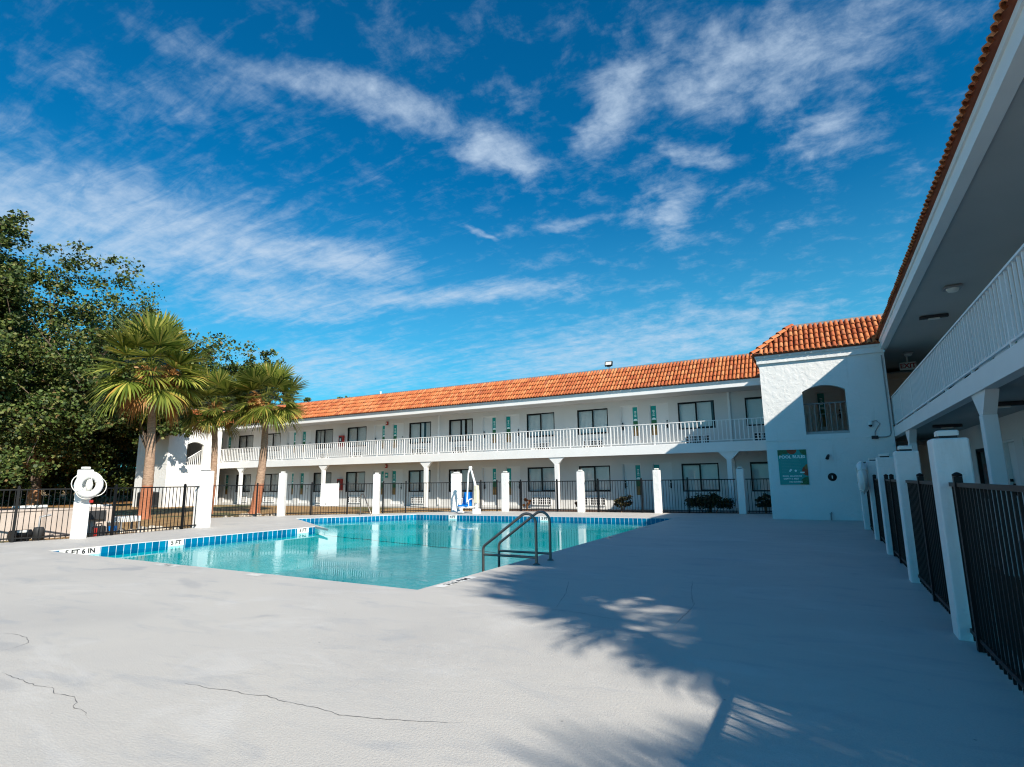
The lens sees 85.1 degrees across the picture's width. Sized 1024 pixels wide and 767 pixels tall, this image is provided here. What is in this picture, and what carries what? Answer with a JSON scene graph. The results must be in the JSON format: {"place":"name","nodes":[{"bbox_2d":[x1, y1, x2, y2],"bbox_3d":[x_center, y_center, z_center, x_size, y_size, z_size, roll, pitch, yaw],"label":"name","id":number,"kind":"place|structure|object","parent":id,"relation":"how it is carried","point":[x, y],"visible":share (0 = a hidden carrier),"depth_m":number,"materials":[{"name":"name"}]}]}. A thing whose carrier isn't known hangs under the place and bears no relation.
{"place":"outdoors","nodes":[
{"label":"outdoors","id":0,"kind":"place"},
{"bbox_2d":[0,497,132,507],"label":"straw ground","id":1,"kind":"structure","parent":0,"point":[67,502],"depth_m":47.68,"materials":[{"name":"brown plant"}]},
{"bbox_2d":[0,209,74,431],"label":"oak tree","id":2,"kind":"object","parent":1,"relation":"on","point":[16,292],"visible":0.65,"depth_m":38.99,"materials":[{"name":"green plant"}]},
{"bbox_2d":[0,400,134,504],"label":"oak tree","id":3,"kind":"object","parent":1,"relation":"on","point":[26,484],"visible":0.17,"depth_m":44.38,"materials":[{"name":"green plant"}]},
{"bbox_2d":[0,352,137,502],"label":"oak tree","id":4,"kind":"object","parent":1,"relation":"on","point":[122,481],"visible":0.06,"depth_m":47.85,"materials":[{"name":"green plant"}]},
{"bbox_2d":[0,240,259,505],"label":"oak tree","id":5,"kind":"object","parent":1,"relation":"on","point":[31,453],"visible":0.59,"depth_m":39.65,"materials":[{"name":"green plant"}]},
{"bbox_2d":[99,347,219,472],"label":"oak tree","id":6,"kind":"object","parent":1,"relation":"on","point":[134,438],"visible":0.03,"depth_m":45.94,"materials":[{"name":"green plant"}]},
{"bbox_2d":[217,503,771,512],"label":"walkway","id":7,"kind":"structure","parent":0,"point":[463,508],"depth_m":31.04,"materials":[{"name":"concrete"}]},
{"bbox_2d":[0,0,1000,485],"label":"sky","id":8,"kind":"structure","parent":0,"point":[375,196],"materials":[{"name":"blue"}]},
{"bbox_2d":[0,490,1022,659],"bbox_3d":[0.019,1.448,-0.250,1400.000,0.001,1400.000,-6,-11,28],"label":"ground","id":9,"kind":"structure","parent":0,"point":[268,509],"depth_m":29.15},
{"bbox_2d":[0,508,51,540],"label":"wall","id":10,"kind":"structure","parent":9,"relation":"on","point":[20,519],"depth_m":15.61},
{"bbox_2d":[7,514,50,541],"bbox_3d":[-12.915,3.873,14.965,0.260,0.690,0.855,-6,-11,28],"label":"pool pump","id":11,"kind":"object","parent":9,"relation":"on","point":[30,532],"visible":0.63,"depth_m":14.88,"materials":[{"name":"black metal"}]},
{"bbox_2d":[41,506,111,538],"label":"wall","id":12,"kind":"structure","parent":9,"relation":"on","point":[58,521],"depth_m":16.28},
{"bbox_2d":[114,515,140,530],"bbox_3d":[-11.855,4.334,17.158,0.500,0.500,0.600,-6,-11,28],"label":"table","id":13,"kind":"object","parent":9,"relation":"on","point":[127,519],"visible":0.49,"depth_m":17.07,"materials":[{"name":"white plastic"}]},
{"bbox_2d":[97,376,192,450],"bbox_3d":[-23.229,3.599,35.585,5.276,8.808,6.205,5,-11,-29],"label":"palm tree","id":14,"kind":"object","parent":9,"relation":"on","point":[163,431],"visible":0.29,"depth_m":35.15,"materials":[{"name":"green plant"}]},
{"bbox_2d":[82,308,217,519],"bbox_3d":[-15.522,1.150,23.759,5.516,9.332,5.150,-6,-11,28],"label":"palm tree","id":15,"kind":"object","parent":9,"relation":"on","point":[160,337],"visible":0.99,"depth_m":23.62,"materials":[{"name":"plant"}]},
{"bbox_2d":[132,409,221,506],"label":"stair tower","id":16,"kind":"structure","parent":9,"relation":"on","point":[180,461],"depth_m":37.58,"materials":[{"name":"white paint"}]},
{"bbox_2d":[170,366,250,513],"bbox_3d":[-14.692,2.748,27.332,3.851,7.345,3.736,3,-11,-22],"label":"palm tree","id":17,"kind":"object","parent":9,"relation":"on","point":[212,415],"visible":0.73,"depth_m":27.25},
{"bbox_2d":[192,349,299,410],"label":"oak tree","id":18,"kind":"object","parent":9,"relation":"on","point":[233,367],"visible":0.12,"depth_m":48.84,"materials":[{"name":"green plant"}]},
{"bbox_2d":[219,361,307,513],"bbox_3d":[-12.132,2.525,27.181,4.356,7.716,4.023,-2,-10,6],"label":"palm tree","id":19,"kind":"object","parent":9,"relation":"on","point":[260,377],"visible":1,"depth_m":26.97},
{"bbox_2d":[0,511,1023,766],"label":"pool deck","id":20,"kind":"structure","parent":9,"relation":"on","point":[706,639],"depth_m":4.37,"materials":[{"name":"paint"}]},
{"bbox_2d":[0,486,20,542],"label":"metal fence","id":21,"kind":"object","parent":20,"relation":"on","point":[11,539],"visible":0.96,"depth_m":14.19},
{"bbox_2d":[14,488,73,541],"bbox_3d":[-12.244,3.416,14.606,1.124,1.310,0.036,8,-13,-40],"label":"metal fence","id":22,"kind":"object","parent":20,"relation":"on","point":[44,536],"visible":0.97,"depth_m":14.60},
{"bbox_2d":[69,467,93,538],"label":"fence pillar","id":23,"kind":"structure","parent":20,"relation":"on","point":[80,517],"depth_m":15.02,"materials":[{"name":"white paint"}]},
{"bbox_2d":[71,471,106,502],"bbox_3d":[-11.424,2.793,15.084,0.242,0.839,0.868,-6,-11,28],"label":"lifebuoy","id":24,"kind":"object","parent":23,"relation":"attached to","point":[96,477],"visible":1,"depth_m":15.03,"materials":[{"name":"white paint"}]},
{"bbox_2d":[87,484,199,536],"bbox_3d":[-10.915,3.757,16.730,0.070,1.468,3.206,-5,-11,25],"label":"metal fence","id":25,"kind":"object","parent":20,"relation":"on","point":[116,488],"visible":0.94,"depth_m":16.58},
{"bbox_2d":[192,468,213,527],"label":"fence pillar","id":26,"kind":"structure","parent":20,"relation":"on","point":[205,483],"depth_m":18.27,"materials":[{"name":"white paint"}]},
{"bbox_2d":[211,483,276,516],"bbox_3d":[-11.363,4.972,23.734,2.588,1.468,0.068,2,-10,-16],"label":"metal fence","id":27,"kind":"object","parent":20,"relation":"on","point":[249,514],"visible":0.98,"depth_m":23.73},
{"bbox_2d":[277,472,286,515],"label":"fence pillar","id":28,"kind":"structure","parent":20,"relation":"on","point":[281,500],"depth_m":24.08,"materials":[{"name":"white paint"}]},
{"bbox_2d":[286,482,372,514],"bbox_3d":[-7.972,5.061,24.503,3.615,1.468,0.068,1,-10,-10],"label":"metal fence","id":29,"kind":"object","parent":20,"relation":"on","point":[311,503],"visible":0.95,"depth_m":24.43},
{"bbox_2d":[320,484,338,505],"bbox_3d":[-7.979,4.870,24.431,0.760,0.960,0.036,1,-10,-10],"label":"notice board","id":30,"kind":"object","parent":29,"relation":"attached to","point":[329,494],"visible":1,"depth_m":24.43,"materials":[{"name":"white plastic"}]},
{"bbox_2d":[55,514,669,589],"bbox_3d":[-3.782,4.972,16.576,13.781,1.240,14.250,-6,-11,28],"label":"pool basin","id":31,"kind":"object","parent":20,"relation":"in","point":[307,552],"visible":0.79,"depth_m":19.17,"materials":[{"name":"paint"}]},
{"bbox_2d":[92,518,618,580],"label":"water","id":32,"kind":"structure","parent":31,"relation":"in","point":[405,521],"depth_m":18.80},
{"bbox_2d":[372,473,380,513],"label":"fence pillar","id":33,"kind":"structure","parent":20,"relation":"on","point":[376,494],"depth_m":24.76,"materials":[{"name":"white paint"}]},
{"bbox_2d":[381,481,450,513],"bbox_3d":[-4.290,5.146,25.272,3.192,1.468,0.070,2,-10,-14],"label":"metal fence","id":34,"kind":"object","parent":20,"relation":"on","point":[383,511],"visible":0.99,"depth_m":25.19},
{"bbox_2d":[451,472,461,511],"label":"fence pillar","id":35,"kind":"structure","parent":20,"relation":"on","point":[456,486],"depth_m":25.52,"materials":[{"name":"white paint"}]},
{"bbox_2d":[457,466,480,513],"bbox_3d":[-1.913,4.585,24.087,0.948,2.010,0.670,-6,-11,28],"label":"pool lift","id":36,"kind":"object","parent":20,"relation":"on","point":[467,500],"visible":1,"depth_m":24.04,"materials":[{"name":"white paint"}]},
{"bbox_2d":[461,480,500,510],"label":"metal fence","id":37,"kind":"object","parent":20,"relation":"on","point":[480,496],"visible":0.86,"depth_m":25.55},
{"bbox_2d":[501,471,508,510],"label":"fence pillar","id":38,"kind":"structure","parent":20,"relation":"on","point":[505,488],"depth_m":25.44,"materials":[{"name":"white paint"}]},
{"bbox_2d":[482,510,553,571],"bbox_3d":[0.102,3.231,9.764,1.133,1.954,0.672,-6,-11,28],"label":"pool handrail","id":39,"kind":"object","parent":20,"relation":"on","point":[535,557],"visible":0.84,"depth_m":9.79,"materials":[{"name":"metal"}]},
{"bbox_2d":[509,479,576,511],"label":"metal fence","id":40,"kind":"object","parent":20,"relation":"on","point":[536,509],"visible":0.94,"depth_m":24.81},
{"bbox_2d":[576,470,585,511],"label":"fence pillar","id":41,"kind":"structure","parent":20,"relation":"on","point":[580,491],"depth_m":24.04,"materials":[{"name":"white paint"}]},
{"bbox_2d":[585,478,653,512],"bbox_3d":[4.469,4.718,23.445,2.907,1.468,0.070,-5,-11,24],"label":"metal fence","id":42,"kind":"object","parent":20,"relation":"on","point":[642,510],"visible":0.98,"depth_m":23.41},
{"bbox_2d":[652,468,662,512],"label":"fence pillar","id":43,"kind":"structure","parent":20,"relation":"on","point":[657,490],"depth_m":22.68,"materials":[{"name":"white paint"}]},
{"bbox_2d":[661,477,737,512],"bbox_3d":[7.443,4.474,22.257,2.818,1.468,0.068,-4,-10,19],"label":"metal fence","id":44,"kind":"object","parent":20,"relation":"on","point":[688,503],"visible":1,"depth_m":22.27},
{"bbox_2d":[736,467,746,513],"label":"fence pillar","id":45,"kind":"structure","parent":20,"relation":"on","point":[741,492],"depth_m":21.64,"materials":[{"name":"white paint"}]},
{"bbox_2d":[745,478,771,512],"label":"metal fence","id":46,"kind":"object","parent":20,"relation":"on","point":[759,511],"visible":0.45,"depth_m":21.54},
{"bbox_2d":[859,460,871,529],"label":"fence pillar","id":47,"kind":"structure","parent":20,"relation":"on","point":[865,509],"depth_m":14.70,"materials":[{"name":"white paint"}]},
{"bbox_2d":[867,490,873,531],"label":"metal fence","id":48,"kind":"object","parent":20,"relation":"on","point":[870,511],"visible":0.16,"depth_m":14.17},
{"bbox_2d":[866,457,879,539],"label":"fence pillar","id":49,"kind":"structure","parent":20,"relation":"on","point":[871,466],"depth_m":12.46,"materials":[{"name":"white paint"}]},
{"bbox_2d":[855,461,868,493],"bbox_3d":[7.898,2.119,12.583,0.242,0.752,0.868,-6,-11,28],"label":"lifebuoy","id":50,"kind":"object","parent":49,"relation":"attached to","point":[862,476],"visible":1,"depth_m":12.37,"materials":[{"name":"white paint"}]},
{"bbox_2d":[872,474,885,543],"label":"metal fence","id":51,"kind":"object","parent":20,"relation":"on","point":[878,508],"visible":0.48,"depth_m":11.90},
{"bbox_2d":[875,453,895,554],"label":"fence pillar","id":52,"kind":"structure","parent":20,"relation":"on","point":[884,463],"depth_m":10.13,"materials":[{"name":"white paint"}]},
{"bbox_2d":[884,474,906,566],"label":"metal fence","id":53,"kind":"object","parent":20,"relation":"on","point":[896,529],"visible":0.64,"depth_m":9.09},
{"bbox_2d":[893,445,921,582],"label":"fence pillar","id":54,"kind":"structure","parent":20,"relation":"on","point":[907,465],"depth_m":7.52,"materials":[{"name":"white paint"}]},
{"bbox_2d":[905,473,950,613],"bbox_3d":[4.685,1.746,6.250,0.068,1.468,2.700,-6,-11,28],"label":"metal fence","id":55,"kind":"object","parent":20,"relation":"on","point":[931,569],"visible":0.65,"depth_m":6.31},
{"bbox_2d":[927,430,998,643],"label":"fence pillar","id":56,"kind":"structure","parent":20,"relation":"on","point":[949,451],"depth_m":4.94,"materials":[{"name":"white paint"}]},
{"bbox_2d":[948,472,1023,693],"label":"metal fence","id":57,"kind":"object","parent":20,"relation":"on","point":[984,615],"visible":0.98,"depth_m":3.92,"materials":[{"name":"metal"}]},
{"bbox_2d":[217,353,931,510],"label":"motel wing","id":58,"kind":"structure","parent":9,"relation":"on","point":[700,418],"depth_m":28.84,"materials":[{"name":"paint"}]},
{"bbox_2d":[223,474,232,501],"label":"door","id":59,"kind":"structure","parent":58,"relation":"in","point":[228,477],"depth_m":41.45,"materials":[{"name":"paint"}]},
{"bbox_2d":[226,436,234,461],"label":"door","id":60,"kind":"structure","parent":58,"relation":"in","point":[230,443],"depth_m":41.95,"materials":[{"name":"paint"}]},
{"bbox_2d":[235,474,250,491],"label":"window","id":61,"kind":"structure","parent":58,"relation":"in","point":[237,478],"depth_m":40.63,"materials":[{"name":"black glass"}]},
{"bbox_2d":[238,435,253,452],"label":"window","id":62,"kind":"structure","parent":58,"relation":"in","point":[247,436],"depth_m":41.17,"materials":[{"name":"glass"}]},
{"bbox_2d":[263,474,278,491],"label":"window","id":63,"kind":"structure","parent":58,"relation":"in","point":[270,481],"depth_m":39.24,"materials":[{"name":"glass"}]},
{"bbox_2d":[267,433,280,450],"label":"window","id":64,"kind":"structure","parent":58,"relation":"in","point":[273,434],"depth_m":39.72,"materials":[{"name":"glass"}]},
{"bbox_2d":[286,472,293,502],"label":"door","id":65,"kind":"structure","parent":58,"relation":"in","point":[290,475],"depth_m":38.30,"materials":[{"name":"paint"}]},
{"bbox_2d":[286,431,295,459],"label":"door","id":66,"kind":"structure","parent":58,"relation":"in","point":[291,435],"depth_m":38.84,"materials":[{"name":"paint"}]},
{"bbox_2d":[298,472,308,502],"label":"door","id":67,"kind":"structure","parent":58,"relation":"in","point":[304,476],"depth_m":37.64,"materials":[{"name":"paint"}]},
{"bbox_2d":[301,430,310,458],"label":"door","id":68,"kind":"structure","parent":58,"relation":"in","point":[306,434],"depth_m":38.15,"materials":[{"name":"paint"}]},
{"bbox_2d":[313,472,330,491],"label":"window","id":69,"kind":"structure","parent":58,"relation":"in","point":[328,473],"depth_m":37.07,"materials":[{"name":"glass"}]},
{"bbox_2d":[315,429,332,448],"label":"window","id":70,"kind":"structure","parent":58,"relation":"in","point":[324,432],"depth_m":37.37,"materials":[{"name":"glass"}]},
{"bbox_2d":[346,471,364,491],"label":"window","id":71,"kind":"structure","parent":58,"relation":"in","point":[362,478],"depth_m":35.48,"materials":[{"name":"glass"}]},
{"bbox_2d":[347,426,366,446],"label":"window","id":72,"kind":"structure","parent":58,"relation":"in","point":[349,438],"depth_m":35.99,"materials":[{"name":"glass"}]},
{"bbox_2d":[372,470,383,503],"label":"door","id":73,"kind":"structure","parent":58,"relation":"in","point":[381,472],"depth_m":34.49,"materials":[{"name":"paint"}]},
{"bbox_2d":[373,424,384,455],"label":"door","id":74,"kind":"structure","parent":58,"relation":"in","point":[379,430],"depth_m":35.05,"materials":[{"name":"paint"}]},
{"bbox_2d":[390,469,402,503],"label":"door","id":75,"kind":"structure","parent":58,"relation":"in","point":[396,474],"depth_m":33.85,"materials":[{"name":"paint"}]},
{"bbox_2d":[392,423,403,454],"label":"door","id":76,"kind":"structure","parent":58,"relation":"in","point":[397,428],"depth_m":34.36,"materials":[{"name":"paint"}]},
{"bbox_2d":[408,470,430,491],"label":"window","id":77,"kind":"structure","parent":58,"relation":"in","point":[416,477],"depth_m":33.20,"materials":[{"name":"glass"}]},
{"bbox_2d":[409,421,430,443],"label":"window","id":78,"kind":"structure","parent":58,"relation":"in","point":[416,429],"depth_m":33.64,"materials":[{"name":"glass"}]},
{"bbox_2d":[449,469,472,491],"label":"window","id":79,"kind":"structure","parent":58,"relation":"in","point":[464,472],"depth_m":31.67,"materials":[{"name":"glass"}]},
{"bbox_2d":[449,418,472,441],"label":"window","id":80,"kind":"structure","parent":58,"relation":"in","point":[456,427],"depth_m":32.25,"materials":[{"name":"glass"}]},
{"bbox_2d":[482,416,495,451],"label":"door","id":81,"kind":"structure","parent":58,"relation":"in","point":[488,422],"depth_m":31.25,"materials":[{"name":"paint"}]},
{"bbox_2d":[482,467,496,504],"bbox_3d":[-1.197,5.632,30.703,0.920,2.060,0.120,-6,-11,28],"label":"door","id":82,"kind":"structure","parent":58,"relation":"in","point":[489,473],"depth_m":30.74,"materials":[{"name":"paint"}]},
{"bbox_2d":[505,466,519,504],"bbox_3d":[0.083,5.497,30.013,0.920,2.060,0.120,-6,-11,28],"label":"door","id":83,"kind":"structure","parent":58,"relation":"in","point":[514,471],"depth_m":30.03,"materials":[{"name":"paint"}]},
{"bbox_2d":[505,414,519,450],"bbox_3d":[0.047,2.718,30.493,0.920,2.060,0.120,-6,-11,28],"label":"door","id":84,"kind":"structure","parent":58,"relation":"in","point":[511,421],"depth_m":30.54,"materials":[{"name":"paint"}]},
{"bbox_2d":[527,412,554,437],"bbox_3d":[1.551,2.219,29.741,1.640,1.270,0.145,-6,-11,28],"label":"window","id":85,"kind":"structure","parent":58,"relation":"in","point":[539,424],"depth_m":29.78,"materials":[{"name":"glass"}]},
{"bbox_2d":[528,467,554,491],"bbox_3d":[1.587,5.027,29.256,1.640,1.270,0.145,-6,-11,28],"label":"window","id":86,"kind":"structure","parent":58,"relation":"in","point":[540,474],"depth_m":29.30,"materials":[{"name":"glass"}]},
{"bbox_2d":[577,408,607,434],"bbox_3d":[4.119,1.946,28.357,1.640,1.270,0.145,-6,-11,28],"label":"window","id":87,"kind":"structure","parent":58,"relation":"in","point":[585,418],"depth_m":28.40,"materials":[{"name":"glass"}]},
{"bbox_2d":[579,465,610,491],"bbox_3d":[4.155,4.755,27.872,1.640,1.270,0.145,-6,-11,28],"label":"window","id":88,"kind":"structure","parent":58,"relation":"in","point":[593,472],"depth_m":27.87,"materials":[{"name":"glass"}]},
{"bbox_2d":[620,405,639,445],"bbox_3d":[5.796,2.108,27.393,0.920,2.060,0.120,-6,-11,28],"label":"door","id":89,"kind":"structure","parent":58,"relation":"in","point":[628,414],"depth_m":27.43,"materials":[{"name":"paint"}]},
{"bbox_2d":[622,463,641,506],"bbox_3d":[5.832,4.887,26.913,0.920,2.060,0.120,-6,-11,28],"label":"door","id":90,"kind":"structure","parent":58,"relation":"in","point":[631,471],"depth_m":26.96,"materials":[{"name":"paint"}]},
{"bbox_2d":[649,403,669,444],"bbox_3d":[7.076,1.973,26.703,0.920,2.060,0.120,-6,-11,28],"label":"door","id":91,"kind":"structure","parent":58,"relation":"in","point":[658,412],"depth_m":26.74,"materials":[{"name":"paint"}]},
{"bbox_2d":[652,462,673,506],"bbox_3d":[7.112,4.751,26.224,0.920,2.060,0.120,-6,-11,28],"label":"door","id":92,"kind":"structure","parent":58,"relation":"in","point":[665,468],"depth_m":26.18,"materials":[{"name":"paint"}]},
{"bbox_2d":[677,400,715,429],"bbox_3d":[8.580,1.473,25.952,1.640,1.270,0.145,-6,-11,28],"label":"window","id":93,"kind":"structure","parent":58,"relation":"in","point":[697,410],"depth_m":26.00,"materials":[{"name":"glass"}]},
{"bbox_2d":[681,463,720,491],"bbox_3d":[8.616,4.282,25.467,1.640,1.270,0.145,-6,-11,28],"label":"window","id":94,"kind":"structure","parent":58,"relation":"in","point":[691,470],"depth_m":25.49,"materials":[{"name":"glass"}]},
{"bbox_2d":[744,396,763,425],"bbox_3d":[11.165,1.199,24.558,1.640,1.270,0.145,-6,-11,28],"label":"window","id":95,"kind":"structure","parent":58,"relation":"in","point":[753,405],"depth_m":24.83,"materials":[{"name":"glass"}]},
{"bbox_2d":[750,462,769,490],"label":"window","id":96,"kind":"structure","parent":58,"relation":"in","point":[759,470],"depth_m":24.33,"materials":[{"name":"glass"}]},
{"bbox_2d":[815,389,844,430],"bbox_3d":[13.307,1.312,23.344,0.920,2.060,0.120,-6,-11,28],"label":"door","id":97,"kind":"structure","parent":58,"relation":"in","point":[828,395],"depth_m":23.40,"materials":[{"name":"paint"}]},
{"bbox_2d":[509,510,771,513],"bbox_3d":[4.979,5.590,24.219,11.800,0.001,2.280,-6,-11,28],"label":"mulch bed","id":98,"kind":"object","parent":9,"relation":"on","point":[634,511],"visible":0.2,"depth_m":24.64,"materials":[{"name":"brown plant"}]},
{"bbox_2d":[613,494,631,511],"bbox_3d":[4.831,5.217,24.174,0.861,0.830,0.940,-2,-10,7],"label":"shrub","id":99,"kind":"object","parent":98,"relation":"on","point":[626,503],"visible":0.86,"depth_m":24.09,"materials":[{"name":"green plant"}]},
{"bbox_2d":[684,492,734,512],"bbox_3d":[8.087,4.903,22.831,2.102,0.918,0.938,-6,-11,28],"label":"hedge","id":100,"kind":"object","parent":98,"relation":"on","point":[706,501],"visible":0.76,"depth_m":22.67,"materials":[{"name":"green plant"}]},
{"bbox_2d":[755,493,771,513],"bbox_3d":[9.967,4.741,21.957,0.785,0.879,0.686,-6,-11,28],"label":"shrub","id":101,"kind":"object","parent":98,"relation":"on","point":[765,497],"visible":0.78,"depth_m":21.85,"materials":[{"name":"green plant"}]},
{"bbox_2d":[749,313,895,520],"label":"stair tower","id":102,"kind":"structure","parent":9,"relation":"on","point":[793,362],"depth_m":18.43,"materials":[{"name":"white paint"}]},
{"bbox_2d":[777,449,808,484],"bbox_3d":[9.376,2.790,18.620,0.860,1.150,0.031,-6,-11,28],"label":"pool rules sign","id":103,"kind":"object","parent":102,"relation":"attached to","point":[793,468],"visible":1,"depth_m":18.61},
{"bbox_2d":[871,355,891,438],"bbox_3d":[11.607,0.424,17.753,0.548,2.650,0.060,-6,-11,28],"label":"downspout","id":104,"kind":"object","parent":102,"relation":"attached to","point":[875,437],"visible":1,"depth_m":17.59,"materials":[{"name":"grey metal"}]},
{"bbox_2d":[873,0,1023,575],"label":"motel wing","id":105,"kind":"structure","parent":9,"relation":"on","point":[967,356],"depth_m":8.85,"materials":[{"name":"paint"}]},
{"bbox_2d":[899,357,916,370],"bbox_3d":[13.517,-0.702,19.071,0.480,0.470,0.064,-6,-11,28],"label":"exit sign","id":106,"kind":"object","parent":105,"relation":"hanging from","point":[907,365],"visible":0.93,"depth_m":19.04,"materials":[{"name":"red paint"}]},
{"bbox_2d":[919,313,948,319],"bbox_3d":[10.728,-1.685,14.197,0.600,0.100,0.140,-6,-11,28],"label":"ceiling light","id":107,"kind":"object","parent":105,"relation":"attached to","point":[933,317],"visible":1,"depth_m":14.15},
{"bbox_2d":[932,424,962,428],"bbox_3d":[10.907,1.077,13.987,0.600,0.100,0.140,-6,-11,28],"label":"ceiling light","id":108,"kind":"object","parent":105,"relation":"attached to","point":[946,426],"visible":1,"depth_m":13.94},
{"bbox_2d":[942,284,962,292],"bbox_3d":[9.507,-2.031,12.043,0.320,0.120,0.320,-6,-11,28],"label":"ceiling light","id":109,"kind":"object","parent":105,"relation":"attached to","point":[952,288],"visible":1,"depth_m":11.96,"materials":[{"name":"grey metal"}]},
{"bbox_2d":[975,448,988,498],"bbox_3d":[11.950,2.246,13.930,0.145,1.270,1.640,-6,-11,28],"label":"window","id":110,"kind":"structure","parent":105,"relation":"in","point":[979,461],"depth_m":14.60,"materials":[{"name":"glass"}]},
{"bbox_2d":[998,401,1023,407],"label":"ceiling light","id":111,"kind":"object","parent":105,"relation":"attached to","point":[1008,404],"visible":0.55,"depth_m":9.66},
{"bbox_2d":[1003,439,1023,535],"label":"door","id":112,"kind":"structure","parent":105,"relation":"in","point":[1008,445],"depth_m":12.30,"materials":[{"name":"paint"}]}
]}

